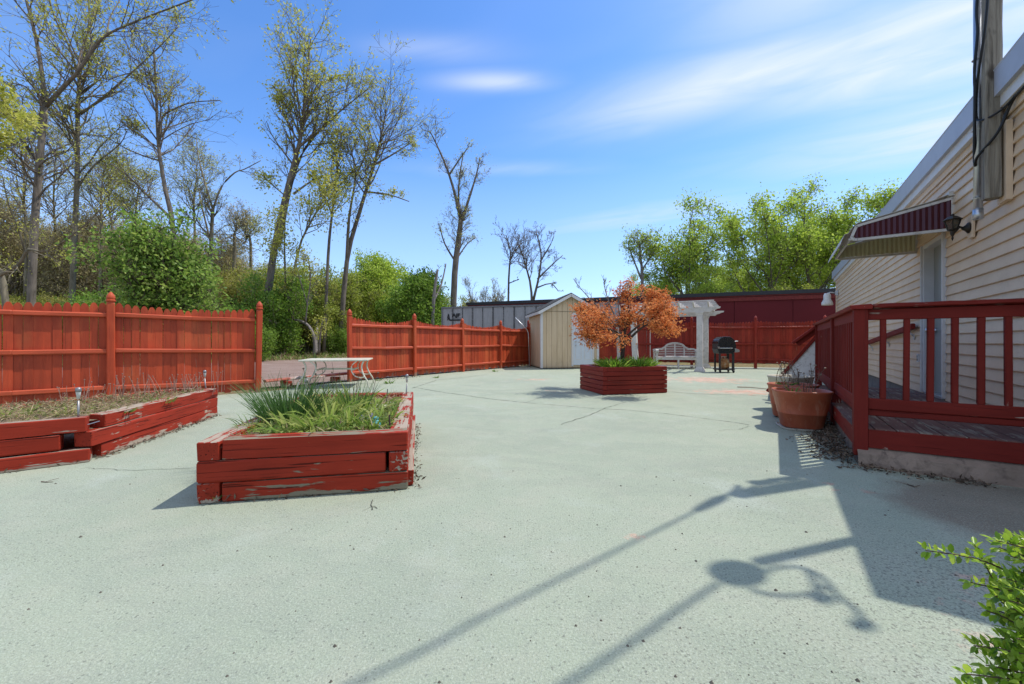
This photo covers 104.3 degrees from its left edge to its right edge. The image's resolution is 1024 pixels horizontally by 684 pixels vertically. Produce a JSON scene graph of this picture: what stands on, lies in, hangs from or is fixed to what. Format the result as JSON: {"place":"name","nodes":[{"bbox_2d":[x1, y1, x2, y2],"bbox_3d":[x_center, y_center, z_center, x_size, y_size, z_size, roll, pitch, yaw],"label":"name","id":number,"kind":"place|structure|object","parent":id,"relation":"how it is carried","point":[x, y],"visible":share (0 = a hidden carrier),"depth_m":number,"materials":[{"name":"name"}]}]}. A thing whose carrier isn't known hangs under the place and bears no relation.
{"place":"outdoors","nodes":[
{"label":"outdoors","id":0,"kind":"place"},
{"bbox_2d":[62,359,520,395],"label":"road","id":1,"kind":"structure","parent":0,"point":[284,368],"depth_m":13.53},
{"bbox_2d":[2,349,788,394],"bbox_3d":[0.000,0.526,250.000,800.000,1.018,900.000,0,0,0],"label":"ground","id":2,"kind":"structure","parent":0,"point":[767,365],"depth_m":16.82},
{"bbox_2d":[0,75,48,180],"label":"tree","id":3,"kind":"object","parent":2,"relation":"on","point":[22,118],"visible":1,"depth_m":10.02,"materials":[{"name":"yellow plant"}]},
{"bbox_2d":[0,185,66,297],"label":"tree","id":4,"kind":"object","parent":2,"relation":"on","point":[14,285],"visible":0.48,"depth_m":24.41,"materials":[{"name":"plant"}]},
{"bbox_2d":[0,89,97,299],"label":"slender tree","id":5,"kind":"object","parent":2,"relation":"on","point":[25,234],"visible":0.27,"depth_m":23.96,"materials":[{"name":"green plant"}]},
{"bbox_2d":[36,288,67,309],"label":"thicket shrub","id":6,"kind":"object","parent":2,"relation":"on","point":[44,298],"visible":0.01,"depth_m":21.43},
{"bbox_2d":[0,95,108,268],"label":"slender tree","id":7,"kind":"object","parent":2,"relation":"on","point":[54,192],"visible":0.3,"depth_m":25.97,"materials":[{"name":"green plant"}]},
{"bbox_2d":[0,171,124,308],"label":"bare tree","id":8,"kind":"object","parent":2,"relation":"on","point":[4,288],"visible":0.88,"depth_m":12.51,"materials":[{"name":"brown plant"}]},
{"bbox_2d":[11,225,116,301],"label":"tree","id":9,"kind":"object","parent":2,"relation":"on","point":[57,285],"visible":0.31,"depth_m":25.10,"materials":[{"name":"plant"}]},
{"bbox_2d":[18,186,124,298],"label":"tree","id":10,"kind":"object","parent":2,"relation":"on","point":[85,220],"visible":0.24,"depth_m":26.15,"materials":[{"name":"plant"}]},
{"bbox_2d":[54,282,127,356],"bbox_3d":[-17.649,-0.983,17.239,3.076,3.829,3.494,0,0,0],"label":"thicket shrub","id":11,"kind":"object","parent":2,"relation":"on","point":[80,300],"visible":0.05,"depth_m":16.54,"materials":[{"name":"green plant"}]},
{"bbox_2d":[0,0,196,301],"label":"tree","id":12,"kind":"object","parent":2,"relation":"on","point":[76,104],"visible":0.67,"depth_m":17.97,"materials":[{"name":"brown plant"}]},
{"bbox_2d":[57,115,146,296],"bbox_3d":[-25.371,-6.742,24.849,4.297,14.773,4.254,0,0,43],"label":"slender tree","id":13,"kind":"object","parent":2,"relation":"on","point":[88,190],"visible":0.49,"depth_m":24.90,"materials":[{"name":"brown plant"}]},
{"bbox_2d":[64,149,146,284],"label":"slender tree","id":14,"kind":"object","parent":2,"relation":"on","point":[112,228],"visible":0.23,"depth_m":26.91,"materials":[{"name":"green plant"}]},
{"bbox_2d":[0,0,235,305],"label":"tree","id":15,"kind":"object","parent":2,"relation":"on","point":[45,101],"visible":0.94,"depth_m":15.89,"materials":[{"name":"brown plant"}]},
{"bbox_2d":[0,292,262,404],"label":"fence","id":16,"kind":"object","parent":2,"relation":"on","point":[33,351],"visible":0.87,"depth_m":6.63,"materials":[{"name":"paint"}]},
{"bbox_2d":[89,151,180,224],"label":"slender tree","id":17,"kind":"object","parent":2,"relation":"on","point":[123,198],"visible":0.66,"depth_m":23.86,"materials":[{"name":"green plant"}]},
{"bbox_2d":[85,217,197,296],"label":"tree","id":18,"kind":"object","parent":2,"relation":"on","point":[111,283],"visible":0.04,"depth_m":24.70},
{"bbox_2d":[54,202,233,364],"bbox_3d":[-9.163,-1.229,10.238,3.365,4.706,3.103,0,0,-38],"label":"bush","id":19,"kind":"object","parent":2,"relation":"on","point":[151,272],"visible":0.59,"depth_m":9.83,"materials":[{"name":"green plant"}]},
{"bbox_2d":[70,0,242,275],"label":"tree","id":20,"kind":"object","parent":2,"relation":"on","point":[160,134],"visible":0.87,"depth_m":18.97,"materials":[{"name":"brown plant"}]},
{"bbox_2d":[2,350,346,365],"bbox_3d":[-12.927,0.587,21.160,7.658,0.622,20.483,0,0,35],"label":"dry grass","id":21,"kind":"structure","parent":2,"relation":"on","point":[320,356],"depth_m":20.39,"materials":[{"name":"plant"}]},
{"bbox_2d":[142,118,237,255],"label":"slender tree","id":22,"kind":"object","parent":2,"relation":"on","point":[185,183],"visible":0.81,"depth_m":27.69,"materials":[{"name":"brown plant"}]},
{"bbox_2d":[62,350,346,366],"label":"grass","id":23,"kind":"structure","parent":2,"relation":"on","point":[305,357],"depth_m":20.58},
{"bbox_2d":[172,121,262,272],"bbox_3d":[-16.782,-5.795,22.078,4.974,13.264,3.497,0,0,0],"label":"bare tree","id":24,"kind":"object","parent":2,"relation":"on","point":[212,216],"visible":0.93,"depth_m":22.07,"materials":[{"name":"brown plant"}]},
{"bbox_2d":[188,230,261,276],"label":"tree","id":25,"kind":"object","parent":2,"relation":"on","point":[225,259],"visible":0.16,"depth_m":27.64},
{"bbox_2d":[204,269,253,310],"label":"thicket shrub","id":26,"kind":"object","parent":2,"relation":"on","point":[230,290],"visible":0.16,"depth_m":23.16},
{"bbox_2d":[196,190,266,274],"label":"slender tree","id":27,"kind":"object","parent":2,"relation":"on","point":[236,228],"visible":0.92,"depth_m":26.89,"materials":[{"name":"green plant"}]},
{"bbox_2d":[213,264,250,287],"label":"thicket shrub","id":28,"kind":"object","parent":2,"relation":"on","point":[222,273],"visible":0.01,"depth_m":25.81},
{"bbox_2d":[213,206,273,272],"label":"slender tree","id":29,"kind":"object","parent":2,"relation":"on","point":[255,221],"visible":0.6,"depth_m":28.92,"materials":[{"name":"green plant"}]},
{"bbox_2d":[255,321,279,360],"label":"thicket shrub","id":30,"kind":"object","parent":2,"relation":"on","point":[267,343],"visible":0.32,"depth_m":17.49,"materials":[{"name":"green plant"}]},
{"bbox_2d":[225,260,322,351],"bbox_3d":[-16.138,-2.345,26.767,6.557,6.536,5.225,0,0,15],"label":"thicket shrub","id":31,"kind":"object","parent":2,"relation":"on","point":[277,272],"visible":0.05,"depth_m":26.83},
{"bbox_2d":[233,266,319,357],"bbox_3d":[-12.408,-1.289,21.245,4.499,5.096,4.321,0,0,0],"label":"bush","id":32,"kind":"object","parent":2,"relation":"on","point":[279,319],"visible":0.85,"depth_m":20.44,"materials":[{"name":"green plant"}]},
{"bbox_2d":[273,243,332,357],"bbox_3d":[-10.894,-1.950,20.605,2.840,5.814,3.415,0,0,-28],"label":"shrub","id":33,"kind":"object","parent":2,"relation":"on","point":[316,335],"visible":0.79,"depth_m":20.41,"materials":[{"name":"green plant"}]},
{"bbox_2d":[263,372,346,386],"bbox_3d":[-4.780,0.895,9.538,0.255,0.234,2.163,0,0,32],"label":"gap timber","id":34,"kind":"object","parent":2,"relation":"on","point":[284,380],"visible":0.73,"depth_m":9.25,"materials":[{"name":"paint"}]},
{"bbox_2d":[253,148,363,348],"bbox_3d":[-10.559,-4.400,21.527,4.796,10.674,5.211,0,0,0],"label":"tree","id":35,"kind":"object","parent":2,"relation":"on","point":[325,181],"visible":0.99,"depth_m":20.48,"materials":[{"name":"green plant"}]},
{"bbox_2d":[273,274,348,353],"bbox_3d":[-12.482,-1.619,24.758,4.177,5.403,4.947,0,0,33],"label":"thicket shrub","id":36,"kind":"object","parent":2,"relation":"on","point":[306,347],"visible":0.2,"depth_m":24.33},
{"bbox_2d":[251,0,393,291],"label":"tree","id":37,"kind":"object","parent":2,"relation":"on","point":[279,96],"visible":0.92,"depth_m":21.92,"materials":[{"name":"green plant"}]},
{"bbox_2d":[301,294,356,353],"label":"thicket shrub","id":38,"kind":"object","parent":2,"relation":"on","point":[335,316],"visible":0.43,"depth_m":23.57,"materials":[{"name":"plant"}]},
{"bbox_2d":[322,323,346,355],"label":"thicket shrub","id":39,"kind":"object","parent":2,"relation":"on","point":[338,344],"visible":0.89,"depth_m":23.24,"materials":[{"name":"green plant"}]},
{"bbox_2d":[289,84,383,355],"bbox_3d":[-9.746,-6.750,22.790,5.030,15.356,4.226,0,0,0],"label":"tree","id":40,"kind":"object","parent":2,"relation":"on","point":[336,153],"visible":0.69,"depth_m":22.71,"materials":[{"name":"green plant"}]},
{"bbox_2d":[312,263,390,351],"bbox_3d":[-11.108,-1.962,26.342,4.229,5.912,5.307,0,0,41],"label":"thicket shrub","id":41,"kind":"object","parent":2,"relation":"on","point":[353,298],"visible":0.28,"depth_m":25.95,"materials":[{"name":"plant"}]},
{"bbox_2d":[341,273,392,322],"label":"thicket shrub","id":42,"kind":"object","parent":2,"relation":"on","point":[373,319],"visible":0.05,"depth_m":27.63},
{"bbox_2d":[338,247,412,323],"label":"tree","id":43,"kind":"object","parent":2,"relation":"on","point":[373,265],"visible":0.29,"depth_m":28.65,"materials":[{"name":"green plant"}]},
{"bbox_2d":[320,22,449,327],"bbox_3d":[-7.080,-8.150,24.369,6.109,18.160,7.836,0,0,29],"label":"tree","id":44,"kind":"object","parent":2,"relation":"on","point":[378,152],"visible":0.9,"depth_m":23.70,"materials":[{"name":"green plant"}]},
{"bbox_2d":[369,264,455,326],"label":"tree","id":45,"kind":"object","parent":2,"relation":"on","point":[410,298],"visible":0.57,"depth_m":24.94,"materials":[{"name":"green plant"}]},
{"bbox_2d":[430,263,445,324],"bbox_3d":[-4.762,-2.086,25.447,0.870,6.177,1.783,0,0,0],"label":"tree snag","id":46,"kind":"object","parent":2,"relation":"on","point":[434,295],"visible":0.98,"depth_m":24.93,"materials":[{"name":"grey plant"}]},
{"bbox_2d":[347,309,530,381],"bbox_3d":[-1.654,0.106,13.385,0.160,1.891,8.501,0,0,35],"label":"fence","id":47,"kind":"object","parent":2,"relation":"on","point":[413,347],"visible":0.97,"depth_m":12.17,"materials":[{"name":"paint"}]},
{"bbox_2d":[413,110,490,306],"bbox_3d":[-3.892,-7.273,26.736,5.491,16.542,2.929,0,0,-29],"label":"bare tree","id":48,"kind":"object","parent":2,"relation":"on","point":[461,213],"visible":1,"depth_m":26.83,"materials":[{"name":"brown plant"}]},
{"bbox_2d":[461,274,507,301],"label":"bare shrub","id":49,"kind":"object","parent":2,"relation":"on","point":[489,298],"visible":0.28,"depth_m":35.60,"materials":[{"name":"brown plant"}]},
{"bbox_2d":[491,215,525,300],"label":"bare tree","id":50,"kind":"object","parent":2,"relation":"on","point":[510,250],"visible":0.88,"depth_m":37.91,"materials":[{"name":"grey plant"}]},
{"bbox_2d":[441,302,619,341],"bbox_3d":[0.956,-0.487,20.786,9.040,2.695,2.450,0,0,17],"label":"trailer","id":51,"kind":"object","parent":2,"relation":"on","point":[485,316],"visible":0.32,"depth_m":20.13,"materials":[{"name":"metal"}]},
{"bbox_2d":[503,221,564,299],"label":"bare tree","id":52,"kind":"object","parent":2,"relation":"on","point":[525,259],"visible":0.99,"depth_m":37.92,"materials":[{"name":"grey plant"}]},
{"bbox_2d":[618,223,661,295],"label":"vine tree","id":53,"kind":"object","parent":2,"relation":"on","point":[640,242],"visible":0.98,"depth_m":35.90,"materials":[{"name":"green plant"}]},
{"bbox_2d":[632,267,684,295],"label":"spring tree","id":54,"kind":"object","parent":2,"relation":"on","point":[651,275],"visible":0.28,"depth_m":37.58,"materials":[{"name":"green plant"}]},
{"bbox_2d":[527,315,826,367],"bbox_3d":[6.056,0.019,16.086,11.242,2.062,0.143,0,0,17],"label":"fence","id":55,"kind":"object","parent":2,"relation":"on","point":[763,342],"visible":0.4,"depth_m":15.29,"materials":[{"name":"paint"}]},
{"bbox_2d":[638,187,732,293],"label":"spring tree","id":56,"kind":"object","parent":2,"relation":"on","point":[681,261],"visible":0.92,"depth_m":35.45,"materials":[{"name":"green plant"}]},
{"bbox_2d":[683,263,738,293],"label":"spring tree","id":57,"kind":"object","parent":2,"relation":"on","point":[710,288],"visible":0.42,"depth_m":32.53,"materials":[{"name":"green plant"}]},
{"bbox_2d":[683,247,751,292],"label":"spring tree","id":58,"kind":"object","parent":2,"relation":"on","point":[724,280],"visible":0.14,"depth_m":39.05,"materials":[{"name":"green plant"}]},
{"bbox_2d":[716,244,762,291],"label":"spring tree","id":59,"kind":"object","parent":2,"relation":"on","point":[751,288],"visible":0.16,"depth_m":44.65,"materials":[{"name":"green plant"}]},
{"bbox_2d":[703,182,827,291],"bbox_3d":[21.201,-6.046,33.953,9.340,14.578,9.331,0,0,0],"label":"spring tree","id":60,"kind":"object","parent":2,"relation":"on","point":[732,225],"visible":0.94,"depth_m":32.93,"materials":[{"name":"green plant"}]},
{"bbox_2d":[750,244,828,290],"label":"spring tree","id":61,"kind":"object","parent":2,"relation":"on","point":[787,282],"visible":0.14,"depth_m":40.38,"materials":[{"name":"green plant"}]},
{"bbox_2d":[750,172,864,289],"bbox_3d":[26.371,-6.850,35.342,9.705,16.264,9.269,0,0,34],"label":"spring tree","id":62,"kind":"object","parent":2,"relation":"on","point":[829,247],"visible":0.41,"depth_m":34.22,"materials":[{"name":"green plant"}]},
{"bbox_2d":[789,178,902,286],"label":"spring tree","id":63,"kind":"object","parent":2,"relation":"on","point":[846,204],"visible":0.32,"depth_m":34.27,"materials":[{"name":"green plant"}]},
{"bbox_2d":[16,466,956,683],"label":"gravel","id":64,"kind":"structure","parent":0,"point":[627,645],"depth_m":1.49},
{"bbox_2d":[0,366,1023,683],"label":"patio","id":65,"kind":"structure","parent":0,"point":[454,582],"depth_m":1.84,"materials":[{"name":"green paint"}]},
{"bbox_2d":[0,388,217,473],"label":"timber bed","id":66,"kind":"object","parent":65,"relation":"on","point":[29,444],"visible":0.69,"depth_m":3.46,"materials":[{"name":"paint"}]},
{"bbox_2d":[0,385,203,422],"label":"ground cover","id":67,"kind":"object","parent":66,"relation":"on","point":[65,412],"visible":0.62,"depth_m":3.85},
{"bbox_2d":[85,373,174,403],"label":"dry weed","id":68,"kind":"object","parent":66,"relation":"on","point":[117,383],"visible":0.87,"depth_m":4.50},
{"bbox_2d":[166,371,222,394],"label":"dry weed","id":69,"kind":"object","parent":66,"relation":"on","point":[185,386],"visible":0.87,"depth_m":5.06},
{"bbox_2d":[196,392,414,503],"bbox_3d":[-1.553,0.802,3.658,1.300,0.398,2.248,0,0,-13],"label":"timber bed","id":70,"kind":"object","parent":65,"relation":"on","point":[254,466],"visible":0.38,"depth_m":2.58,"materials":[{"name":"paint"}]},
{"bbox_2d":[241,409,331,433],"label":"lily plant","id":71,"kind":"object","parent":70,"relation":"on","point":[274,417],"visible":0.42,"depth_m":2.84,"materials":[{"name":"green plant"}]},
{"bbox_2d":[226,369,347,423],"bbox_3d":[-1.845,0.434,3.285,0.898,0.450,0.916,0,0,-44],"label":"chive plant","id":72,"kind":"object","parent":70,"relation":"on","point":[274,406],"visible":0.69,"depth_m":3.17,"materials":[{"name":"plant"}]},
{"bbox_2d":[268,408,355,432],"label":"lily plant","id":73,"kind":"object","parent":70,"relation":"on","point":[300,423],"visible":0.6,"depth_m":2.79,"materials":[{"name":"green plant"}]},
{"bbox_2d":[226,389,409,436],"bbox_3d":[-1.574,0.634,3.661,1.259,0.260,2.263,0,0,-13],"label":"straw","id":74,"kind":"object","parent":70,"relation":"on","point":[324,430],"visible":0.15,"depth_m":2.96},
{"bbox_2d":[276,387,373,422],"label":"lily plant","id":75,"kind":"object","parent":70,"relation":"on","point":[329,410],"visible":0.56,"depth_m":3.16,"materials":[{"name":"green plant"}]},
{"bbox_2d":[259,401,398,433],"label":"ground cover","id":76,"kind":"object","parent":70,"relation":"on","point":[278,427],"visible":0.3,"depth_m":2.87,"materials":[{"name":"plant"}]},
{"bbox_2d":[305,403,382,430],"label":"lily plant","id":77,"kind":"object","parent":70,"relation":"on","point":[358,415],"visible":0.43,"depth_m":2.95,"materials":[{"name":"green plant"}]},
{"bbox_2d":[314,382,382,410],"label":"lily plant","id":78,"kind":"object","parent":70,"relation":"on","point":[348,397],"visible":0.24,"depth_m":3.58,"materials":[{"name":"green plant"}]},
{"bbox_2d":[326,376,380,411],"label":"chive plant","id":79,"kind":"object","parent":70,"relation":"on","point":[357,398],"visible":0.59,"depth_m":3.49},
{"bbox_2d":[342,406,400,429],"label":"lily plant","id":80,"kind":"object","parent":70,"relation":"on","point":[365,427],"visible":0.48,"depth_m":2.94,"materials":[{"name":"green plant"}]},
{"bbox_2d":[351,399,410,421],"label":"lily plant","id":81,"kind":"object","parent":70,"relation":"on","point":[392,413],"visible":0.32,"depth_m":3.23,"materials":[{"name":"green plant"}]},
{"bbox_2d":[296,358,374,388],"bbox_3d":[-3.957,0.694,9.063,1.483,0.623,1.027,0,0,-13],"label":"patio table","id":82,"kind":"object","parent":65,"relation":"on","point":[312,360],"visible":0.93,"depth_m":8.74,"materials":[{"name":"white metal"}]},
{"bbox_2d":[4,367,705,504],"bbox_3d":[-0.238,0.992,9.394,6.738,0.102,17.550,0,0,33],"label":"debris","id":83,"kind":"object","parent":65,"relation":"on","point":[179,428],"visible":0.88,"depth_m":3.67,"materials":[{"name":"brown plant"}]},
{"bbox_2d":[525,293,602,368],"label":"shed","id":84,"kind":"structure","parent":65,"relation":"on","point":[554,345],"depth_m":14.91,"materials":[{"name":"beige"}]},
{"bbox_2d":[571,313,593,365],"bbox_3d":[2.669,-0.085,14.964,0.880,1.990,0.114,0,0,-9],"label":"door","id":85,"kind":"structure","parent":84,"relation":"in","point":[580,354],"depth_m":14.95,"materials":[{"name":"wood"}]},
{"bbox_2d":[580,364,666,394],"bbox_3d":[2.252,0.736,8.175,1.394,0.521,1.083,0,0,-14],"label":"tree planter","id":86,"kind":"object","parent":65,"relation":"on","point":[615,380],"visible":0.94,"depth_m":7.68,"materials":[{"name":"paint"}]},
{"bbox_2d":[591,354,636,366],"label":"hosta plant","id":87,"kind":"object","parent":86,"relation":"in","point":[606,362],"visible":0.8,"depth_m":7.77,"materials":[{"name":"green plant"}]},
{"bbox_2d":[568,275,687,371],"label":"maple tree","id":88,"kind":"object","parent":86,"relation":"in","point":[657,308],"visible":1,"depth_m":7.86,"materials":[{"name":"orange plant"}]},
{"bbox_2d":[620,354,660,366],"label":"hosta plant","id":89,"kind":"object","parent":86,"relation":"in","point":[638,362],"visible":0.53,"depth_m":7.96,"materials":[{"name":"green plant"}]},
{"bbox_2d":[619,300,723,371],"bbox_3d":[5.973,-0.186,14.887,3.350,2.372,3.160,0,0,31],"label":"pergola","id":90,"kind":"object","parent":65,"relation":"on","point":[705,311],"visible":0.49,"depth_m":14.29,"materials":[{"name":"white wood"}]},
{"bbox_2d":[653,342,696,368],"bbox_3d":[6.217,0.505,15.030,1.627,0.996,0.710,0,0,10],"label":"garden bench","id":91,"kind":"object","parent":65,"relation":"on","point":[656,351],"visible":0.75,"depth_m":15.21,"materials":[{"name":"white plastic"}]},
{"bbox_2d":[712,336,739,372],"bbox_3d":[7.061,0.411,13.130,0.699,1.183,0.555,0,0,7],"label":"gas grill","id":92,"kind":"object","parent":65,"relation":"on","point":[724,345],"visible":0.99,"depth_m":12.93,"materials":[{"name":"black metal"}]},
{"bbox_2d":[766,326,814,391],"bbox_3d":[5.006,0.362,7.130,0.758,1.335,1.060,0,0,34],"label":"deck stair","id":93,"kind":"object","parent":65,"relation":"on","point":[804,358],"visible":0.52,"depth_m":6.63,"materials":[{"name":"white paint"}]},
{"bbox_2d":[767,360,814,382],"bbox_3d":[4.120,0.625,5.900,0.542,0.710,0.542,0,0,0],"label":"plant pot","id":94,"kind":"object","parent":65,"relation":"on","point":[771,377],"visible":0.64,"depth_m":5.85,"materials":[{"name":"beige plastic"}]},
{"bbox_2d":[767,363,819,416],"bbox_3d":[3.700,0.627,5.250,0.530,0.705,0.530,0,0,-22],"label":"plant pot","id":95,"kind":"object","parent":65,"relation":"on","point":[780,384],"visible":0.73,"depth_m":5.26,"materials":[{"name":"ceramic"}]},
{"bbox_2d":[771,364,833,431],"bbox_3d":[3.370,0.624,4.640,0.578,0.748,0.523,0,0,18],"label":"plant pot","id":96,"kind":"object","parent":65,"relation":"on","point":[802,409],"visible":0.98,"depth_m":4.47,"materials":[{"name":"ceramic"}]},
{"bbox_2d":[786,416,998,488],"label":"leaf litter","id":97,"kind":"object","parent":65,"relation":"on","point":[823,436],"visible":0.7,"depth_m":3.51,"materials":[{"name":"plant"}]},
{"bbox_2d":[813,298,1023,487],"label":"deck","id":98,"kind":"structure","parent":65,"relation":"on","point":[906,427],"depth_m":3.08,"materials":[{"name":"paint"}]},
{"bbox_2d":[832,32,1023,427],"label":"house","id":99,"kind":"structure","parent":65,"relation":"on","point":[986,261],"depth_m":4.38,"materials":[{"name":"beige plastic"}]},
{"bbox_2d":[828,191,954,262],"bbox_3d":[5.008,-1.474,5.399,1.021,0.481,1.460,0,0,34],"label":"awning","id":100,"kind":"object","parent":99,"relation":"attached to","point":[895,233],"visible":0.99,"depth_m":4.88,"materials":[{"name":"fabric"}]},
{"bbox_2d":[868,323,915,350],"bbox_3d":[6.686,-0.042,7.112,0.088,0.450,3.516,0,0,34],"label":"wall handrail","id":101,"kind":"object","parent":99,"relation":"attached to","point":[898,331],"depth_m":6.51,"materials":[{"name":"paint"}]},
{"bbox_2d":[920,232,946,399],"bbox_3d":[5.444,-0.308,5.071,0.170,2.007,0.865,0,0,34],"label":"door","id":102,"kind":"structure","parent":99,"relation":"in","point":[933,270],"depth_m":5.27,"materials":[{"name":"grey paint"}]},
{"bbox_2d":[942,214,974,240],"bbox_3d":[4.618,-1.194,4.125,0.221,0.287,0.142,0,0,29],"label":"wall lantern","id":103,"kind":"object","parent":99,"relation":"attached to","point":[952,222],"depth_m":4.11,"materials":[{"name":"black metal"}]},
{"bbox_2d":[971,0,1012,219],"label":"utility pole","id":104,"kind":"object","parent":99,"relation":"attached to","point":[993,174],"visible":0.81,"depth_m":3.48,"materials":[{"name":"weathered timber"},{"name":"galvanised metal"},{"name":"black rubber"}]},
{"bbox_2d":[976,0,1014,121],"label":"cable","id":105,"kind":"object","parent":104,"relation":"attached to","point":[981,51],"visible":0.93,"depth_m":3.47,"materials":[{"name":"black rubber"}]},
{"bbox_2d":[972,0,1023,166],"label":"cable","id":106,"kind":"object","parent":104,"relation":"attached to","point":[975,160],"visible":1,"depth_m":3.60,"materials":[{"name":"black rubber"}]},
{"bbox_2d":[917,528,1023,683],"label":"hedge shrub","id":107,"kind":"object","parent":65,"relation":"on","point":[1008,592],"visible":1,"depth_m":0.62,"materials":[{"name":"green plant"}]},
{"bbox_2d":[0,0,1023,306],"label":"sky","id":108,"kind":"structure","parent":0,"point":[593,118],"materials":[{"name":"blue"}]},
{"bbox_2d":[466,288,835,348],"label":"maroon building","id":109,"kind":"structure","parent":0,"point":[795,306],"depth_m":20.18,"materials":[{"name":"red metal"}]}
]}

